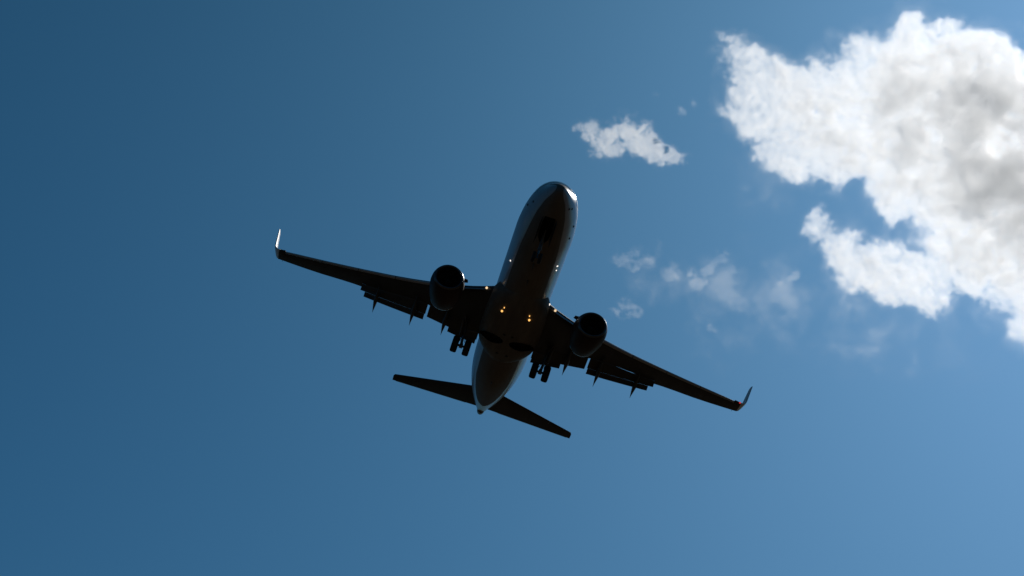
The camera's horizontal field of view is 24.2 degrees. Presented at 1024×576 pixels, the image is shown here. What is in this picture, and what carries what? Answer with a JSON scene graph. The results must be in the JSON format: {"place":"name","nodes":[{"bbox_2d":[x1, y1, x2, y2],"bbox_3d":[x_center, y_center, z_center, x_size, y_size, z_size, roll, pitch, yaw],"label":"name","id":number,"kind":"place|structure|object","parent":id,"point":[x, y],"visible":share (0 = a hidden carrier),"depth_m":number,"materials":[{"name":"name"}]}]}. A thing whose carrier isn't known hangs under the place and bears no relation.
{"place":"outdoors","nodes":[
{"label":"outdoors","id":0,"kind":"place"},
{"bbox_2d":[0,0,1023,575],"label":"sky","id":1,"kind":"structure","parent":0,"point":[815,206],"materials":[{"name":"blue"}]},
{"bbox_2d":[275,181,752,437],"bbox_3d":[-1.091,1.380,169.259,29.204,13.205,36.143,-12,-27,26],"label":"airliner","id":2,"kind":"object","parent":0,"point":[513,318],"visible":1,"depth_m":164.31,"materials":[{"name":"paint"}]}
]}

